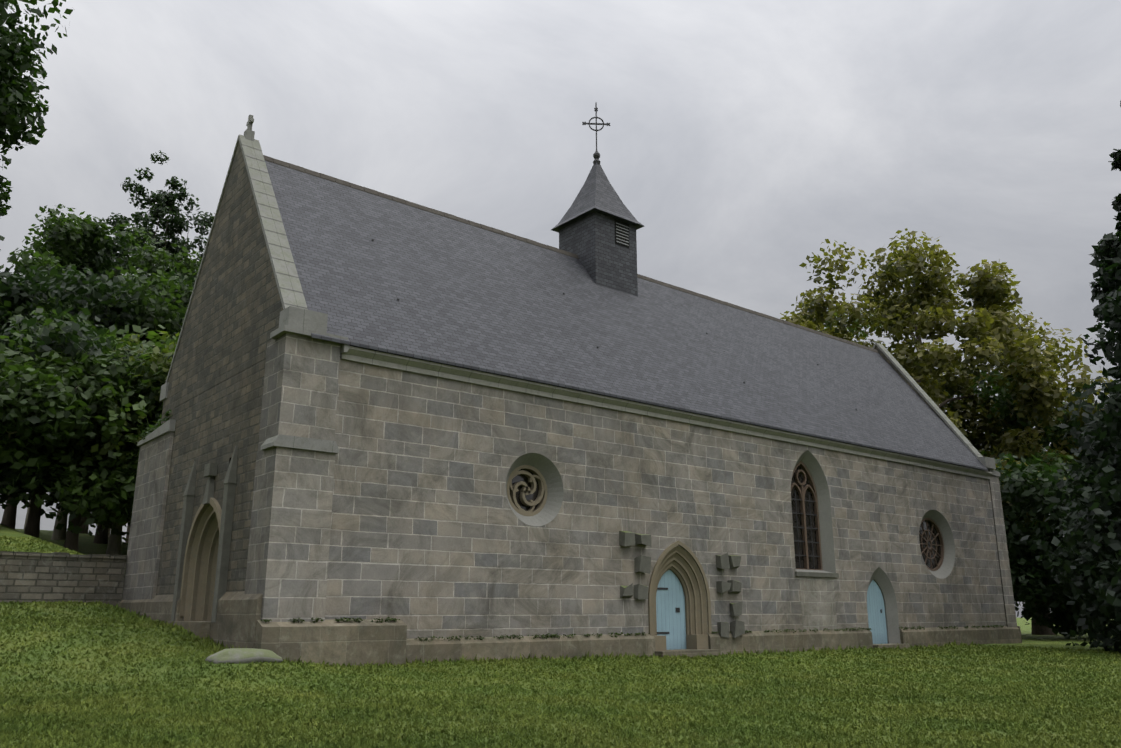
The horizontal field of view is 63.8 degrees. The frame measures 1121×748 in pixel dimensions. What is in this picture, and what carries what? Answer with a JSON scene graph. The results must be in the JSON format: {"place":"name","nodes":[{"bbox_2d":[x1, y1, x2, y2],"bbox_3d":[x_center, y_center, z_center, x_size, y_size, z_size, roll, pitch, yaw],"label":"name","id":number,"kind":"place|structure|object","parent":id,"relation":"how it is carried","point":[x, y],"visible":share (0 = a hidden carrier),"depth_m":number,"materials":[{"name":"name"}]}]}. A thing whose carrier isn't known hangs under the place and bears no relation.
{"place":"outdoors","nodes":[
{"label":"outdoors","id":0,"kind":"place"},
{"bbox_2d":[0,524,1120,747],"bbox_3d":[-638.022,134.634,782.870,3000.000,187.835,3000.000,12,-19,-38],"label":"ground","id":1,"kind":"structure","parent":0,"point":[86,544],"depth_m":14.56,"materials":[{"name":"green plant"}]},
{"bbox_2d":[0,0,72,282],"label":"tree","id":2,"kind":"object","parent":1,"relation":"on","point":[17,61],"visible":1,"depth_m":8.05,"materials":[{"name":"green plant"}]},
{"bbox_2d":[0,551,126,605],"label":"wall","id":3,"kind":"structure","parent":1,"relation":"on","point":[41,577],"depth_m":22.61,"materials":[{"name":"stone"}]},
{"bbox_2d":[4,204,144,529],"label":"tree foliage","id":4,"kind":"object","parent":1,"relation":"on","point":[74,239],"visible":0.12,"depth_m":56.76,"materials":[{"name":"green plant"}]},
{"bbox_2d":[0,264,156,529],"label":"tree foliage","id":5,"kind":"object","parent":1,"relation":"on","point":[81,291],"visible":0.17,"depth_m":45.75,"materials":[{"name":"green plant"}]},
{"bbox_2d":[0,318,167,508],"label":"tree foliage","id":6,"kind":"object","parent":1,"relation":"on","point":[24,399],"visible":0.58,"depth_m":35.05,"materials":[{"name":"green plant"}]},
{"bbox_2d":[0,307,173,537],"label":"tree","id":7,"kind":"object","parent":1,"relation":"on","point":[36,513],"visible":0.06,"depth_m":37.13,"materials":[{"name":"green plant"}]},
{"bbox_2d":[0,325,175,551],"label":"tree foliage","id":8,"kind":"object","parent":1,"relation":"on","point":[94,490],"visible":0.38,"depth_m":36.00,"materials":[{"name":"green plant"}]},
{"bbox_2d":[0,306,178,554],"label":"tree","id":9,"kind":"object","parent":1,"relation":"on","point":[114,546],"depth_m":40.57,"materials":[{"name":"green plant"}]},
{"bbox_2d":[15,219,166,533],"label":"tree","id":10,"kind":"object","parent":1,"relation":"on","point":[121,241],"depth_m":58.96,"materials":[{"name":"green plant"}]},
{"bbox_2d":[0,246,198,539],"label":"tree foliage","id":11,"kind":"object","parent":1,"relation":"on","point":[26,261],"visible":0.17,"depth_m":48.67,"materials":[{"name":"green plant"}]},
{"bbox_2d":[38,294,179,543],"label":"tree","id":12,"kind":"object","parent":1,"relation":"on","point":[101,537],"visible":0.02,"depth_m":47.17,"materials":[{"name":"green plant"}]},
{"bbox_2d":[43,331,179,540],"bbox_3d":[-18.063,3.465,41.025,11.585,10.560,11.538,-1,-15,3],"label":"tree","id":13,"kind":"object","parent":1,"relation":"on","point":[156,355],"visible":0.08,"depth_m":37.21,"materials":[{"name":"green plant"}]},
{"bbox_2d":[96,177,154,277],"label":"tree","id":14,"kind":"object","parent":1,"relation":"on","point":[120,219],"depth_m":80.18,"materials":[{"name":"green plant"}]},
{"bbox_2d":[70,271,194,343],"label":"tree","id":15,"kind":"object","parent":1,"relation":"on","point":[172,273],"depth_m":50.40,"materials":[{"name":"green plant"}]},
{"bbox_2d":[108,150,176,537],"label":"tree foliage","id":16,"kind":"object","parent":1,"relation":"on","point":[158,210],"visible":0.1,"depth_m":83.55,"materials":[{"name":"green plant"}]},
{"bbox_2d":[107,266,186,349],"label":"tree","id":17,"kind":"object","parent":1,"relation":"on","point":[163,312],"visible":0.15,"depth_m":47.50,"materials":[{"name":"green plant"}]},
{"bbox_2d":[106,223,187,296],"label":"tree","id":18,"kind":"object","parent":1,"relation":"on","point":[160,258],"visible":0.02,"depth_m":60.68,"materials":[{"name":"green plant"}]},
{"bbox_2d":[125,176,193,542],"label":"tree","id":19,"kind":"object","parent":1,"relation":"on","point":[173,182],"visible":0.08,"depth_m":85.21,"materials":[{"name":"green plant"}]},
{"bbox_2d":[161,189,211,287],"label":"tree","id":20,"kind":"object","parent":1,"relation":"on","point":[201,223],"visible":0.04,"depth_m":86.74,"materials":[{"name":"green plant"}]},
{"bbox_2d":[172,249,201,277],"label":"tree","id":21,"kind":"object","parent":1,"relation":"on","point":[192,266],"depth_m":66.19,"materials":[{"name":"green plant"}]},
{"bbox_2d":[186,212,214,284],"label":"tree","id":22,"kind":"object","parent":1,"relation":"on","point":[206,219],"depth_m":89.01,"materials":[{"name":"green plant"}]},
{"bbox_2d":[205,648,282,663],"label":"stone slab","id":23,"kind":"structure","parent":1,"relation":"on","point":[241,655],"depth_m":15.09,"materials":[{"name":"stone"}]},
{"bbox_2d":[167,621,909,656],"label":"door steps","id":24,"kind":"structure","parent":1,"relation":"on","point":[201,628],"depth_m":21.98,"materials":[{"name":"grey stone"}]},
{"bbox_2d":[119,591,1021,665],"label":"plinth","id":25,"kind":"structure","parent":1,"relation":"on","point":[239,623],"depth_m":18.84,"materials":[{"name":"stone"}]},
{"bbox_2d":[122,333,1016,626],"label":"buttresses","id":26,"kind":"structure","parent":25,"relation":"on","point":[288,553],"depth_m":17.46,"materials":[{"name":"stone"}]},
{"bbox_2d":[137,324,999,476],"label":"pier caps","id":27,"kind":"object","parent":26,"relation":"on","point":[302,443],"visible":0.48,"depth_m":17.62,"materials":[{"name":"grey stone"}]},
{"bbox_2d":[140,409,172,439],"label":"pier plants","id":28,"kind":"object","parent":27,"relation":"on","point":[151,428],"visible":0.12,"depth_m":23.90,"materials":[{"name":"green plant"}]},
{"bbox_2d":[160,134,327,401],"bbox_3d":[-7.645,-2.944,21.680,0.800,6.005,8.360,12,-19,-38],"label":"coping","id":29,"kind":"object","parent":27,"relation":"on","point":[295,312],"visible":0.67,"depth_m":19.73,"materials":[{"name":"stone"}]},
{"bbox_2d":[244,115,254,140],"bbox_3d":[-7.745,-6.101,22.426,0.200,0.750,0.300,12,-19,-38],"label":"gable cross","id":30,"kind":"object","parent":29,"relation":"on","point":[249,133],"visible":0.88,"depth_m":22.35,"materials":[{"name":"stone"}]},
{"bbox_2d":[261,617,1003,641],"bbox_3d":[5.522,6.902,24.774,28.258,0.520,0.291,12,-19,-38],"label":"moss","id":31,"kind":"object","parent":25,"relation":"on","point":[507,636],"visible":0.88,"depth_m":20.24,"materials":[{"name":"green plant"}]},
{"bbox_2d":[156,358,1006,648],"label":"chapel walls","id":32,"kind":"structure","parent":1,"relation":"on","point":[434,532],"depth_m":21.40,"materials":[{"name":"stone"}]},
{"bbox_2d":[162,142,283,413],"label":"gable","id":33,"kind":"structure","parent":32,"relation":"on","point":[232,319],"depth_m":21.06,"materials":[{"name":"stone"}]},
{"bbox_2d":[179,498,711,650],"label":"door mouldings","id":34,"kind":"structure","parent":32,"relation":"attached to","point":[696,641],"depth_m":22.35,"materials":[{"name":"beige stone"}]},
{"bbox_2d":[656,570,685,649],"bbox_3d":[2.807,6.151,23.302,1.300,2.400,0.060,12,-19,-38],"label":"door","id":35,"kind":"structure","parent":34,"relation":"attached to","point":[669,618],"depth_m":23.32,"materials":[{"name":"paint"}]},
{"bbox_2d":[657,587,881,633],"bbox_3d":[6.399,6.849,26.050,10.271,1.150,0.026,12,-19,-37],"label":"door hardware","id":36,"kind":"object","parent":35,"relation":"attached to","point":[677,609],"depth_m":23.24,"materials":[{"name":"black metal"}]},
{"bbox_2d":[171,446,838,621],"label":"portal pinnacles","id":37,"kind":"object","parent":32,"relation":"attached to","point":[210,473],"visible":0.73,"depth_m":19.35,"materials":[{"name":"stone"}]},
{"bbox_2d":[507,465,546,515],"bbox_3d":[-0.818,2.740,21.108,1.220,1.220,0.140,12,-19,-38],"label":"window tracery","id":38,"kind":"object","parent":32,"relation":"on","point":[541,499],"visible":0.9,"depth_m":21.09,"materials":[{"name":"stone"}]},
{"bbox_2d":[265,161,987,470],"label":"roof","id":39,"kind":"structure","parent":32,"relation":"on","point":[470,297],"depth_m":24.80,"materials":[{"name":"stone"}]},
{"bbox_2d":[263,155,878,352],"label":"ridge tiles","id":40,"kind":"object","parent":39,"relation":"on","point":[370,191],"visible":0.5,"depth_m":26.95,"materials":[{"name":"grey stone"}]},
{"bbox_2d":[559,212,637,296],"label":"bell tower","id":41,"kind":"structure","parent":39,"relation":"on","point":[604,258],"depth_m":28.63,"materials":[{"name":"grey stone"}]},
{"bbox_2d":[551,162,643,232],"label":"turret roof","id":42,"kind":"structure","parent":41,"relation":"on","point":[597,193],"depth_m":29.43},
{"bbox_2d":[582,103,609,163],"bbox_3d":[1.218,-8.174,30.554,0.969,2.400,0.247,1,-15,-3],"label":"cross","id":43,"kind":"object","parent":42,"relation":"on","point":[596,155],"visible":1,"depth_m":30.59,"materials":[{"name":"grey metal"}]},
{"bbox_2d":[615,219,628,247],"bbox_3d":[1.982,-4.521,29.034,0.620,0.840,0.022,12,-19,-38],"label":"louver opening","id":44,"kind":"object","parent":41,"relation":"attached to","point":[622,223],"visible":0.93,"depth_m":29.02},
{"bbox_2d":[616,223,628,245],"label":"louver slats","id":45,"kind":"object","parent":41,"relation":"attached to","point":[622,234],"visible":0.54,"depth_m":29.00,"materials":[{"name":"grey wood"}]},
{"bbox_2d":[341,346,991,478],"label":"cornice","id":46,"kind":"structure","parent":32,"relation":"on","point":[387,360],"depth_m":22.94,"materials":[{"name":"stone"}]},
{"bbox_2d":[619,531,744,637],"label":"protruding stone blocks","id":47,"kind":"structure","parent":32,"relation":"attached to","point":[642,563],"depth_m":23.69,"materials":[{"name":"grey stone"}]},
{"bbox_2d":[512,465,940,568],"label":"glazing","id":48,"kind":"structure","parent":32,"relation":"attached to","point":[523,478],"depth_m":27.70,"materials":[{"name":"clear glass"}]},
{"bbox_2d":[791,461,822,569],"bbox_3d":[7.451,4.323,27.631,1.490,3.350,0.100,12,-19,-38],"label":"window tracery","id":49,"kind":"object","parent":32,"relation":"on","point":[801,489],"visible":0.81,"depth_m":27.78,"materials":[{"name":"grey stone"}]},
{"bbox_2d":[791,490,819,568],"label":"window bars","id":50,"kind":"object","parent":49,"relation":"attached to","point":[811,528],"visible":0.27,"depth_m":27.50,"materials":[{"name":"black metal"}]},
{"bbox_2d":[799,576,836,629],"bbox_3d":[7.645,6.806,26.732,1.700,1.520,0.053,12,-19,-38],"label":"wall patch","id":51,"kind":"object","parent":32,"relation":"attached to","point":[818,606],"depth_m":26.70,"materials":[{"name":"stone"}]},
{"bbox_2d":[867,580,887,643],"bbox_3d":[10.101,7.665,28.953,1.300,2.350,0.060,12,-19,-38],"label":"door","id":52,"kind":"structure","parent":32,"relation":"attached to","point":[876,617],"depth_m":28.96,"materials":[{"name":"paint"}]},
{"bbox_2d":[832,346,985,470],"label":"trim","id":53,"kind":"structure","parent":32,"relation":"on","point":[881,353],"depth_m":38.10,"materials":[{"name":"stone"}]},
{"bbox_2d":[873,342,995,469],"bbox_3d":[14.082,1.582,38.866,0.800,6.005,8.360,12,-19,-38],"label":"coping","id":54,"kind":"object","parent":53,"relation":"on","point":[988,462],"visible":0.48,"depth_m":36.77,"materials":[{"name":"stone"}]},
{"bbox_2d":[919,518,943,570],"bbox_3d":[13.075,6.040,31.910,1.880,1.880,0.100,12,-19,-38],"label":"window tracery","id":55,"kind":"object","parent":32,"relation":"attached to","point":[941,556],"visible":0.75,"depth_m":32.02,"materials":[{"name":"grey stone"}]},
{"bbox_2d":[822,305,885,341],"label":"tree","id":56,"kind":"object","parent":1,"relation":"on","point":[852,330],"depth_m":69.83,"materials":[{"name":"green plant"}]},
{"bbox_2d":[780,228,1112,537],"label":"tree foliage","id":57,"kind":"object","parent":1,"relation":"on","point":[998,336],"visible":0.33,"depth_m":48.96,"materials":[{"name":"green plant"}]},
{"bbox_2d":[937,360,1103,634],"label":"foliage","id":58,"kind":"object","parent":1,"relation":"on","point":[1002,404],"visible":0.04,"depth_m":50.12,"materials":[{"name":"green plant"}]},
{"bbox_2d":[993,452,1112,638],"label":"tree foliage","id":59,"kind":"object","parent":1,"relation":"on","point":[1033,581],"visible":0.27,"depth_m":40.46,"materials":[{"name":"green plant"}]},
{"bbox_2d":[1020,101,1120,652],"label":"tree","id":60,"kind":"object","parent":1,"relation":"on","point":[1097,494],"visible":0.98,"depth_m":29.23,"materials":[{"name":"green plant"}]},
{"bbox_2d":[0,0,1120,617],"label":"sky","id":61,"kind":"structure","parent":0,"point":[743,137],"materials":[{"name":"grey"}]}
]}

